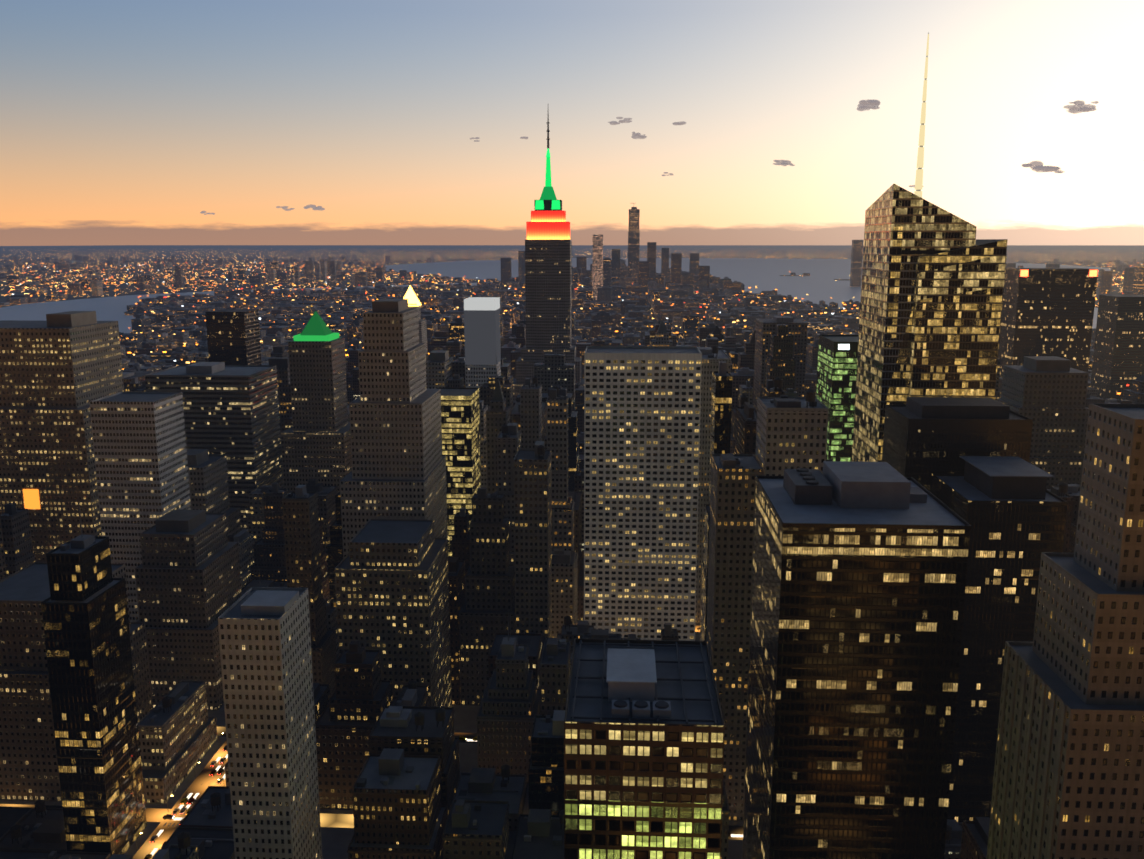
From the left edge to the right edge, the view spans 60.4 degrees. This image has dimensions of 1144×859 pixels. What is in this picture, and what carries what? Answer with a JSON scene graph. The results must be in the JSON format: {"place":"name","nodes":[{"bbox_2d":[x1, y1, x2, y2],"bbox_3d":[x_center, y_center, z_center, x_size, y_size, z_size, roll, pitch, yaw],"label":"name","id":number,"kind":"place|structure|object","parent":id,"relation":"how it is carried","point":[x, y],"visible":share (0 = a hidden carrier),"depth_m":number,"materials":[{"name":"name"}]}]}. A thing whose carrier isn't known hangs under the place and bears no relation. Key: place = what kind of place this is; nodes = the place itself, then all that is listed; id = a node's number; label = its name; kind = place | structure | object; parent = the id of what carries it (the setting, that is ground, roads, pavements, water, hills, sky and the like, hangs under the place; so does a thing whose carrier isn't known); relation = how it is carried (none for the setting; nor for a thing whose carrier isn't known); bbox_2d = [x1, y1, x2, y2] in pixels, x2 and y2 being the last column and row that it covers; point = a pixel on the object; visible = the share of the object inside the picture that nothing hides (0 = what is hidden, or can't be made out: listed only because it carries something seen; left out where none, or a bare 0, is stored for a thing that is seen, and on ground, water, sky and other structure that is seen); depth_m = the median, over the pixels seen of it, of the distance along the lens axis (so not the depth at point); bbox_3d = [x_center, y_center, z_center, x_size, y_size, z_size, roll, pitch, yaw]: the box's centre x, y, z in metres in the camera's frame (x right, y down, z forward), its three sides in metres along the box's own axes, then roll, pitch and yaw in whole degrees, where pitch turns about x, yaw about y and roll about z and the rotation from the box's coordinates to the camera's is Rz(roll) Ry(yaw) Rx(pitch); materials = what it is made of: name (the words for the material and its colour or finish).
{"place":"outdoors","nodes":[
{"label":"outdoors","id":0,"kind":"place"},
{"bbox_2d":[0,282,491,332],"bbox_3d":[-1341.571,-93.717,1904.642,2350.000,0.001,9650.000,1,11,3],"label":"river","id":1,"kind":"structure","parent":0,"point":[113,308],"depth_m":4055.92,"materials":[{"name":"liquid"}]},
{"bbox_2d":[277,206,294,210],"bbox_3d":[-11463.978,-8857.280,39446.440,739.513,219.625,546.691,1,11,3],"label":"cloud","id":2,"kind":"structure","parent":0,"point":[285,208],"depth_m":39296.35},
{"bbox_2d":[304,205,324,210],"bbox_3d":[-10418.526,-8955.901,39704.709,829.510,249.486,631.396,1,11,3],"label":"cloud","id":3,"kind":"structure","parent":0,"point":[314,207],"depth_m":39478.27,"materials":[{"name":"grey"}]},
{"bbox_2d":[0,245,1143,858],"bbox_3d":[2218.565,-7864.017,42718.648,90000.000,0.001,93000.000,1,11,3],"label":"ground","id":4,"kind":"structure","parent":0,"point":[450,253],"depth_m":18680.81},
{"bbox_2d":[136,733,223,850],"bbox_3d":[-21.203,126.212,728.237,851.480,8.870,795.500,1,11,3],"label":"street lamps","id":5,"kind":"object","parent":4,"relation":"on","point":[195,777],"visible":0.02,"depth_m":476.61,"materials":[{"name":"grey metal"}]},
{"bbox_2d":[150,756,223,850],"bbox_3d":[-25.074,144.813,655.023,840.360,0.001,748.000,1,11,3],"label":"road markings","id":6,"kind":"object","parent":4,"relation":"on","point":[181,808],"visible":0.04,"depth_m":459.11,"materials":[{"name":"white paint"}]},
{"bbox_2d":[144,627,742,858],"bbox_3d":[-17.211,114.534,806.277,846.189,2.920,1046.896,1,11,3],"label":"vehicles","id":7,"kind":"object","parent":4,"relation":"on","point":[189,803],"depth_m":470.64,"materials":[{"name":"yellow paint"}]},
{"bbox_2d":[0,33,1143,858],"bbox_3d":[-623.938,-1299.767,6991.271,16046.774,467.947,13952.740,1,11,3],"label":"city buildings","id":8,"kind":"structure","parent":4,"relation":"on","point":[364,555],"depth_m":491.96,"materials":[{"name":"black glass"}]},
{"bbox_2d":[0,0,1143,245],"label":"sky","id":9,"kind":"structure","parent":0,"point":[122,122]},
{"bbox_2d":[608,117,631,124],"bbox_3d":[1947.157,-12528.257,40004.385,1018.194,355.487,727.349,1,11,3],"label":"cloud","id":10,"kind":"structure","parent":0,"point":[626,120],"depth_m":39911.98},
{"bbox_2d":[631,132,646,138],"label":"cloud","id":11,"kind":"structure","parent":0,"point":[636,135],"depth_m":40233.86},
{"bbox_2d":[672,122,685,124],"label":"cloud","id":12,"kind":"structure","parent":0,"point":[679,123],"depth_m":39720.00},
{"bbox_2d":[385,258,1110,327],"bbox_3d":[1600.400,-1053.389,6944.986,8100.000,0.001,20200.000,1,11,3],"label":"water","id":13,"kind":"structure","parent":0,"point":[818,284],"depth_m":9058.96,"materials":[{"name":"liquid"}]},
{"bbox_2d":[773,160,794,165],"bbox_3d":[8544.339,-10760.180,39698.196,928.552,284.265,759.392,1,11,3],"label":"cloud","id":14,"kind":"structure","parent":0,"point":[783,162],"depth_m":39600.82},
{"bbox_2d":[857,99,879,110],"bbox_3d":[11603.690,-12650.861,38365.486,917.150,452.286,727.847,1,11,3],"label":"cloud","id":15,"kind":"structure","parent":0,"point":[868,104],"depth_m":38406.10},
{"bbox_2d":[1022,161,1062,172],"bbox_3d":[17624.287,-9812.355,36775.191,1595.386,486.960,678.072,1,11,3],"label":"cloud","id":16,"kind":"structure","parent":0,"point":[1036,166],"depth_m":36588.76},
{"bbox_2d":[1064,100,1098,113],"bbox_3d":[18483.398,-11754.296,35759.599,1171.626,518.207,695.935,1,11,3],"label":"cloud","id":17,"kind":"structure","parent":0,"point":[1079,107],"depth_m":35676.81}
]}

